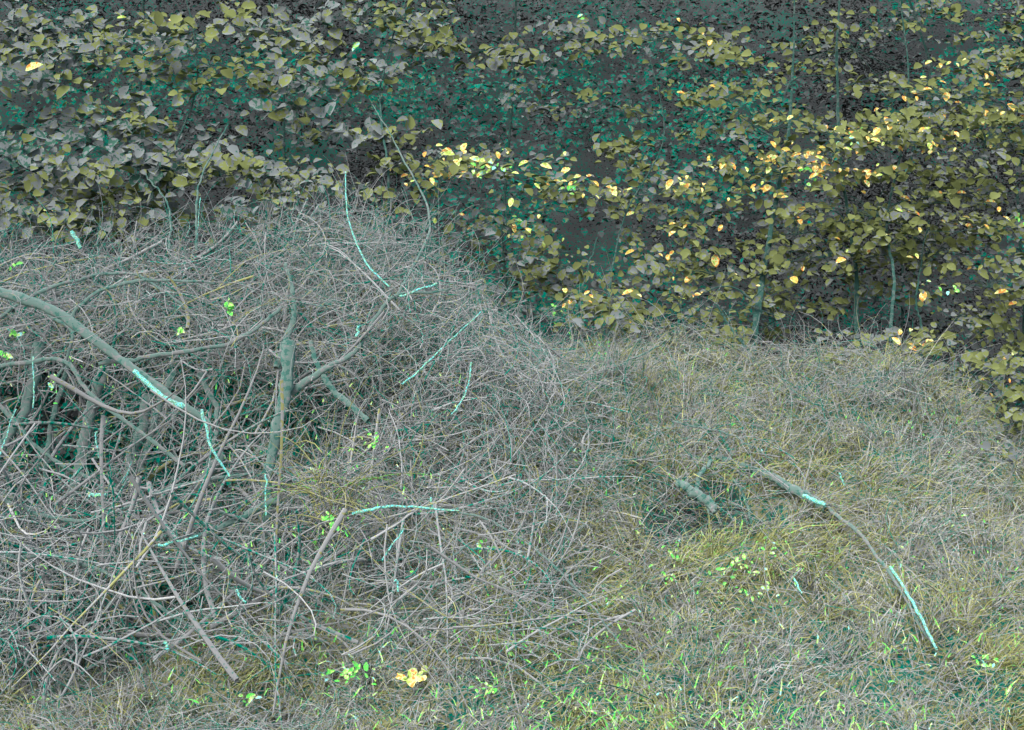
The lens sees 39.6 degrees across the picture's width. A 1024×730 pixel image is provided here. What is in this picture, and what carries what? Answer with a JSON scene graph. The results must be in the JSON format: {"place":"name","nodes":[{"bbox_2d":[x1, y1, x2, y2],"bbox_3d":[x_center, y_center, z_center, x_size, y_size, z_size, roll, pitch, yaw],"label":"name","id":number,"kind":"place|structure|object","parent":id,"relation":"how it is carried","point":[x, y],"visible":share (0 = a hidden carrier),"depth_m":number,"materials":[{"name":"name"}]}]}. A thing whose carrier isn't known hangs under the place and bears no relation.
{"place":"outdoors","nodes":[
{"label":"outdoors","id":0,"kind":"place"},
{"bbox_2d":[0,0,1023,729],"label":"ground","id":1,"kind":"structure","parent":0,"point":[572,226],"depth_m":18.50,"materials":[{"name":"green plant"}]},
{"bbox_2d":[145,0,245,477],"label":"beech sapling","id":2,"kind":"object","parent":1,"relation":"on","point":[176,143],"visible":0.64,"depth_m":11.25,"materials":[{"name":"green plant"}]},
{"bbox_2d":[0,153,649,729],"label":"brush pile","id":3,"kind":"object","parent":1,"relation":"on","point":[152,509],"visible":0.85,"depth_m":8.35,"materials":[{"name":"brown plant"}]},
{"bbox_2d":[0,409,16,454],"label":"pale stick","id":4,"kind":"object","parent":3,"relation":"on","point":[7,431],"visible":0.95,"depth_m":8.06,"materials":[{"name":"wood"}]},
{"bbox_2d":[0,341,44,460],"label":"fallen branch","id":5,"kind":"object","parent":3,"relation":"on","point":[25,410],"visible":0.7,"depth_m":8.69,"materials":[{"name":"grey wood"}]},
{"bbox_2d":[32,356,34,407],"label":"pale stick","id":6,"kind":"object","parent":3,"relation":"on","point":[33,382],"visible":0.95,"depth_m":8.04,"materials":[{"name":"wood"}]},
{"bbox_2d":[0,403,94,482],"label":"fallen branch","id":7,"kind":"object","parent":3,"relation":"on","point":[3,409],"visible":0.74,"depth_m":8.49,"materials":[{"name":"grey wood"}]},
{"bbox_2d":[38,309,74,388],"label":"fallen branch","id":8,"kind":"object","parent":3,"relation":"on","point":[69,346],"visible":0.61,"depth_m":8.36,"materials":[{"name":"grey wood"}]},
{"bbox_2d":[41,354,73,486],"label":"fallen branch","id":9,"kind":"object","parent":3,"relation":"on","point":[55,411],"visible":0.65,"depth_m":8.81,"materials":[{"name":"brown wood"}]},
{"bbox_2d":[70,231,81,248],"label":"pale stick","id":10,"kind":"object","parent":3,"relation":"on","point":[75,237],"visible":0.99,"depth_m":8.63,"materials":[{"name":"teal wood"}]},
{"bbox_2d":[65,366,110,505],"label":"fallen branch","id":11,"kind":"object","parent":3,"relation":"on","point":[84,432],"visible":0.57,"depth_m":8.80,"materials":[{"name":"wood"}]},
{"bbox_2d":[0,357,185,466],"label":"fallen branch","id":12,"kind":"object","parent":3,"relation":"on","point":[70,365],"visible":0.94,"depth_m":8.23,"materials":[{"name":"grey wood"}]},
{"bbox_2d":[95,431,98,457],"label":"pale stick","id":13,"kind":"object","parent":3,"relation":"on","point":[96,432],"visible":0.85,"depth_m":8.24,"materials":[{"name":"teal wood"}]},
{"bbox_2d":[0,272,196,318],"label":"fallen branch","id":14,"kind":"object","parent":3,"relation":"on","point":[8,311],"visible":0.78,"depth_m":8.75,"materials":[{"name":"grey wood"}]},
{"bbox_2d":[90,493,107,496],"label":"pale stick","id":15,"kind":"object","parent":3,"relation":"on","point":[99,495],"visible":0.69,"depth_m":8.04,"materials":[{"name":"wood"}]},
{"bbox_2d":[0,553,198,632],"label":"fallen branch","id":16,"kind":"object","parent":3,"relation":"on","point":[155,603],"visible":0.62,"depth_m":7.53,"materials":[{"name":"grey wood"}]},
{"bbox_2d":[0,287,210,424],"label":"fallen branch","id":17,"kind":"object","parent":3,"relation":"on","point":[70,321],"visible":0.73,"depth_m":8.00,"materials":[{"name":"grey wood"}]},
{"bbox_2d":[0,471,252,522],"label":"fallen branch","id":18,"kind":"object","parent":3,"relation":"on","point":[116,512],"visible":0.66,"depth_m":8.05,"materials":[{"name":"wood"}]},
{"bbox_2d":[115,393,153,499],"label":"fallen branch","id":19,"kind":"object","parent":3,"relation":"on","point":[143,428],"visible":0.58,"depth_m":8.72,"materials":[{"name":"wood"}]},
{"bbox_2d":[70,278,215,317],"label":"fallen branch","id":20,"kind":"object","parent":3,"relation":"on","point":[87,299],"visible":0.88,"depth_m":8.52,"materials":[{"name":"grey wood"}]},
{"bbox_2d":[138,369,177,474],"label":"fallen branch","id":21,"kind":"object","parent":3,"relation":"on","point":[168,384],"visible":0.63,"depth_m":8.78,"materials":[{"name":"wood"}]},
{"bbox_2d":[132,369,184,408],"bbox_3d":[-1.898,0.129,7.612,0.300,0.216,0.063,0,0,10],"label":"pale stick","id":22,"kind":"object","parent":3,"relation":"on","point":[147,383],"visible":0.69,"depth_m":7.60,"materials":[{"name":"teal wood"}]},
{"bbox_2d":[145,173,171,250],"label":"fallen branch","id":23,"kind":"object","parent":3,"relation":"on","point":[169,242],"visible":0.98,"depth_m":9.18,"materials":[{"name":"grey wood"}]},
{"bbox_2d":[163,640,169,651],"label":"pale stick","id":24,"kind":"object","parent":3,"relation":"on","point":[166,646],"visible":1,"depth_m":6.85,"materials":[{"name":"teal wood"}]},
{"bbox_2d":[158,535,197,546],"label":"pale stick","id":25,"kind":"object","parent":3,"relation":"on","point":[168,543],"visible":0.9,"depth_m":7.45,"materials":[{"name":"teal wood"}]},
{"bbox_2d":[98,306,281,365],"bbox_3d":[-1.844,-0.169,8.180,1.039,0.351,0.087,0,0,-12],"label":"fallen branch","id":26,"kind":"object","parent":3,"relation":"on","point":[178,352],"visible":0.84,"depth_m":8.14,"materials":[{"name":"grey wood"}]},
{"bbox_2d":[157,453,226,526],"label":"fallen branch","id":27,"kind":"object","parent":3,"relation":"on","point":[222,458],"visible":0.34,"depth_m":8.39,"materials":[{"name":"wood"}]},
{"bbox_2d":[197,197,200,244],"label":"pale stick","id":28,"kind":"object","parent":3,"relation":"on","point":[198,215],"visible":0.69,"depth_m":9.15,"materials":[{"name":"wood"}]},
{"bbox_2d":[196,367,219,497],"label":"fallen branch","id":29,"kind":"object","parent":3,"relation":"on","point":[205,386],"visible":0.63,"depth_m":8.74,"materials":[{"name":"brown wood"}]},
{"bbox_2d":[195,125,227,249],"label":"fallen branch","id":30,"kind":"object","parent":3,"relation":"on","point":[196,220],"visible":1,"depth_m":9.15,"materials":[{"name":"grey wood"}]},
{"bbox_2d":[0,291,423,663],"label":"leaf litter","id":31,"kind":"object","parent":3,"relation":"on","point":[66,453],"visible":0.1,"depth_m":9.42,"materials":[{"name":"brown plant"}]},
{"bbox_2d":[201,409,230,476],"bbox_3d":[-1.598,0.416,7.588,0.198,0.358,0.064,0,0,27],"label":"pale stick","id":32,"kind":"object","parent":3,"relation":"on","point":[210,445],"visible":0.98,"depth_m":7.57,"materials":[{"name":"wood"}]},
{"bbox_2d":[160,497,276,547],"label":"fallen branch","id":33,"kind":"object","parent":3,"relation":"on","point":[231,521],"visible":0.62,"depth_m":7.81,"materials":[{"name":"wood"}]},
{"bbox_2d":[235,589,245,601],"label":"pale stick","id":34,"kind":"object","parent":3,"relation":"on","point":[239,595],"visible":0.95,"depth_m":7.14,"materials":[{"name":"wood"}]},
{"bbox_2d":[265,474,267,515],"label":"pale stick","id":35,"kind":"object","parent":3,"relation":"on","point":[266,479],"visible":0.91,"depth_m":7.70,"materials":[{"name":"wood"}]},
{"bbox_2d":[260,339,295,577],"bbox_3d":[-1.352,0.521,8.134,0.103,1.342,0.414,0,0,22],"label":"fallen branch","id":36,"kind":"object","parent":3,"relation":"on","point":[287,353],"visible":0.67,"depth_m":8.16,"materials":[{"name":"grey wood"}]},
{"bbox_2d":[273,262,297,369],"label":"fallen branch","id":37,"kind":"object","parent":3,"relation":"on","point":[293,320],"visible":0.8,"depth_m":8.77,"materials":[{"name":"grey wood"}]},
{"bbox_2d":[206,373,452,567],"bbox_3d":[-0.962,0.570,7.638,1.007,1.063,1.074,0,0,39],"label":"grass tuft","id":38,"kind":"object","parent":3,"relation":"on","point":[334,477],"visible":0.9,"depth_m":7.60,"materials":[{"name":"green plant"}]},
{"bbox_2d":[309,340,369,422],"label":"fallen branch","id":39,"kind":"object","parent":3,"relation":"on","point":[336,393],"visible":0.94,"depth_m":8.28,"materials":[{"name":"grey wood"}]},
{"bbox_2d":[355,324,359,336],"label":"pale stick","id":40,"kind":"object","parent":3,"relation":"on","point":[358,331],"visible":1,"depth_m":8.15,"materials":[{"name":"teal wood"}]},
{"bbox_2d":[345,171,389,286],"bbox_3d":[-0.927,-0.855,8.883,0.438,0.754,0.064,0,0,45],"label":"pale stick","id":41,"kind":"object","parent":3,"relation":"on","point":[369,267],"visible":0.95,"depth_m":8.90,"materials":[{"name":"wood"}]},
{"bbox_2d":[291,288,451,395],"bbox_3d":[-0.858,-0.131,8.403,1.011,0.666,0.120,0,0,-16],"label":"fallen branch","id":42,"kind":"object","parent":3,"relation":"on","point":[302,384],"visible":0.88,"depth_m":8.35,"materials":[{"name":"grey wood"}]},
{"bbox_2d":[382,528,404,559],"bbox_3d":[-0.605,0.913,7.242,0.117,0.165,0.016,0,0,4],"label":"pale stick","id":43,"kind":"object","parent":3,"relation":"on","point":[388,550],"visible":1,"depth_m":7.24,"materials":[{"name":"teal wood"}]},
{"bbox_2d":[394,579,398,591],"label":"pale stick","id":44,"kind":"object","parent":3,"relation":"on","point":[397,581],"visible":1,"depth_m":7.05,"materials":[{"name":"teal wood"}]},
{"bbox_2d":[372,104,430,299],"bbox_3d":[-0.714,-1.126,9.462,0.299,1.447,1.302,0,0,-12],"label":"fallen branch","id":45,"kind":"object","parent":3,"relation":"on","point":[421,250],"visible":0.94,"depth_m":9.35,"materials":[{"name":"grey wood"}]},
{"bbox_2d":[352,505,458,514],"bbox_3d":[-0.557,0.757,7.391,0.573,0.060,0.028,0,0,11],"label":"pale stick","id":46,"kind":"object","parent":3,"relation":"on","point":[372,509],"visible":0.98,"depth_m":7.39,"materials":[{"name":"wood"}]},
{"bbox_2d":[399,283,436,296],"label":"pale stick","id":47,"kind":"object","parent":3,"relation":"on","point":[412,292],"visible":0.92,"depth_m":8.34,"materials":[{"name":"wood"}]},
{"bbox_2d":[369,542,469,632],"bbox_3d":[-0.487,1.186,7.566,0.556,0.461,0.034,0,0,-18],"label":"fallen branch","id":48,"kind":"object","parent":3,"relation":"on","point":[403,598],"visible":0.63,"depth_m":7.55,"materials":[{"name":"grey wood"}]},
{"bbox_2d":[406,369,462,472],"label":"fallen branch","id":49,"kind":"object","parent":3,"relation":"on","point":[457,371],"visible":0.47,"depth_m":8.88,"materials":[{"name":"wood"}]},
{"bbox_2d":[401,311,480,384],"bbox_3d":[-0.400,-0.096,8.054,0.454,0.418,0.020,0,0,0],"label":"pale stick","id":50,"kind":"object","parent":3,"relation":"on","point":[430,359],"visible":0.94,"depth_m":8.05,"materials":[{"name":"wood"}]},
{"bbox_2d":[450,362,471,414],"bbox_3d":[-0.292,0.132,8.005,0.159,0.300,0.032,0,0,-42],"label":"pale stick","id":51,"kind":"object","parent":3,"relation":"on","point":[465,390],"visible":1,"depth_m":8.04,"materials":[{"name":"teal wood"}]},
{"bbox_2d":[453,420,539,494],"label":"fallen branch","id":52,"kind":"object","parent":3,"relation":"on","point":[483,427],"visible":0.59,"depth_m":8.53,"materials":[{"name":"wood"}]},
{"bbox_2d":[437,506,623,648],"bbox_3d":[0.115,1.090,7.486,1.232,0.633,0.170,0,0,38],"label":"fallen branch","id":53,"kind":"object","parent":3,"relation":"on","point":[539,553],"visible":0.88,"depth_m":7.51,"materials":[{"name":"grey wood"}]},
{"bbox_2d":[338,0,405,370],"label":"beech sapling","id":54,"kind":"object","parent":1,"relation":"on","point":[388,169],"visible":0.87,"depth_m":11.03,"materials":[{"name":"green plant"}]},
{"bbox_2d":[0,0,1023,464],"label":"beech foliage","id":55,"kind":"object","parent":1,"relation":"on","point":[256,168],"visible":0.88,"depth_m":11.50,"materials":[{"name":"green plant"}]},
{"bbox_2d":[0,251,1023,729],"bbox_3d":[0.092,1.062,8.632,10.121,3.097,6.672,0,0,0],"label":"dry grass","id":56,"kind":"structure","parent":1,"relation":"on","point":[850,439],"depth_m":7.87,"materials":[{"name":"beige plant"}]},
{"bbox_2d":[396,665,428,686],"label":"yellow leaves","id":57,"kind":"object","parent":56,"relation":"on","point":[411,680],"visible":0.98,"depth_m":7.04,"materials":[{"name":"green plant"}]},
{"bbox_2d":[578,341,659,370],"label":"fallen branch","id":58,"kind":"object","parent":56,"relation":"on","point":[582,345],"visible":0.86,"depth_m":9.69,"materials":[{"name":"grey wood"}]},
{"bbox_2d":[675,480,716,514],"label":"fallen branch","id":59,"kind":"object","parent":56,"relation":"on","point":[693,492],"visible":0.97,"depth_m":8.29,"materials":[{"name":"grey wood"}]},
{"bbox_2d":[695,459,712,500],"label":"fallen branch","id":60,"kind":"object","parent":56,"relation":"on","point":[702,471],"visible":0.65,"depth_m":8.54,"materials":[{"name":"grey wood"}]},
{"bbox_2d":[671,421,772,459],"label":"fallen branch","id":61,"kind":"object","parent":56,"relation":"on","point":[715,430],"visible":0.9,"depth_m":9.01,"materials":[{"name":"wood"}]},
{"bbox_2d":[732,478,753,526],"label":"fallen branch","id":62,"kind":"object","parent":56,"relation":"on","point":[742,493],"visible":0.83,"depth_m":8.55,"materials":[{"name":"wood"}]},
{"bbox_2d":[716,455,830,513],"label":"fallen branch","id":63,"kind":"object","parent":56,"relation":"on","point":[796,490],"visible":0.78,"depth_m":8.54,"materials":[{"name":"grey wood"}]},
{"bbox_2d":[793,577,801,593],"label":"pale stick","id":64,"kind":"object","parent":56,"relation":"on","point":[794,579],"visible":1,"depth_m":7.29,"materials":[{"name":"teal wood"}]},
{"bbox_2d":[802,494,826,507],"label":"pale stick","id":65,"kind":"object","parent":56,"relation":"on","point":[816,501],"visible":1,"depth_m":8.19,"materials":[{"name":"white wood"}]},
{"bbox_2d":[825,506,932,645],"bbox_3d":[2.015,1.126,7.806,0.059,0.625,1.144,0,0,-16],"label":"fallen branch","id":66,"kind":"object","parent":56,"relation":"on","point":[851,526],"visible":0.95,"depth_m":7.83,"materials":[{"name":"wood"}]},
{"bbox_2d":[888,566,937,649],"bbox_3d":[2.101,1.263,7.440,0.030,0.338,0.614,0,0,-7],"label":"pale stick","id":67,"kind":"object","parent":56,"relation":"on","point":[914,605],"visible":0.95,"depth_m":7.42,"materials":[{"name":"white wood"}]},
{"bbox_2d":[0,0,1023,495],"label":"forest undergrowth","id":68,"kind":"object","parent":1,"relation":"on","point":[450,100],"visible":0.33,"depth_m":17.31,"materials":[{"name":"green plant"}]},
{"bbox_2d":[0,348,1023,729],"bbox_3d":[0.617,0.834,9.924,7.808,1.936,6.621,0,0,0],"label":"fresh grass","id":69,"kind":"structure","parent":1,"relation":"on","point":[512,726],"depth_m":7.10,"materials":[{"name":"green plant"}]},
{"bbox_2d":[0,14,1023,713],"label":"woodland herbs","id":70,"kind":"object","parent":1,"relation":"on","point":[328,516],"visible":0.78,"depth_m":7.86,"materials":[{"name":"green plant"}]},
{"bbox_2d":[526,223,631,346],"bbox_3d":[0.517,-0.512,11.136,0.744,1.222,0.534,0,0,-32],"label":"beech sapling","id":71,"kind":"object","parent":1,"relation":"on","point":[577,311],"visible":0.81,"depth_m":11.14,"materials":[{"name":"grey plant"}]},
{"bbox_2d":[138,0,1023,431],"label":"distant trees","id":72,"kind":"object","parent":1,"relation":"on","point":[510,138],"visible":0.23,"depth_m":15.94,"materials":[{"name":"brown plant"}]},
{"bbox_2d":[557,59,664,341],"bbox_3d":[0.795,-1.294,11.783,0.814,2.789,1.563,0,0,12],"label":"beech sapling","id":73,"kind":"object","parent":1,"relation":"on","point":[610,283],"visible":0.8,"depth_m":11.90,"materials":[{"name":"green plant"}]},
{"bbox_2d":[595,291,713,345],"bbox_3d":[1.085,-0.293,10.754,0.892,0.535,0.314,0,0,15],"label":"beech sapling","id":74,"kind":"object","parent":1,"relation":"on","point":[653,332],"visible":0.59,"depth_m":10.80,"materials":[{"name":"grey plant"}]},
{"bbox_2d":[658,279,792,359],"bbox_3d":[1.663,-0.249,11.009,1.026,0.838,0.343,0,0,15],"label":"beech sapling","id":75,"kind":"object","parent":1,"relation":"on","point":[726,322],"visible":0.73,"depth_m":11.07,"materials":[{"name":"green plant"}]},
{"bbox_2d":[695,0,829,355],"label":"beech sapling","id":76,"kind":"object","parent":1,"relation":"on","point":[756,317],"visible":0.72,"depth_m":11.95,"materials":[{"name":"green plant"}]},
{"bbox_2d":[779,0,899,358],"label":"beech sapling","id":77,"kind":"object","parent":1,"relation":"on","point":[856,298],"visible":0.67,"depth_m":12.37,"materials":[{"name":"grey plant"}]},
{"bbox_2d":[854,0,959,358],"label":"beech sapling","id":78,"kind":"object","parent":1,"relation":"on","point":[894,280],"visible":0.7,"depth_m":11.92,"materials":[{"name":"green plant"}]},
{"bbox_2d":[860,220,969,371],"bbox_3d":[3.320,-0.167,11.762,0.820,2.131,0.428,0,0,-23],"label":"beech sapling","id":79,"kind":"object","parent":1,"relation":"on","point":[919,316],"visible":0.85,"depth_m":11.77,"materials":[{"name":"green plant"}]}
]}

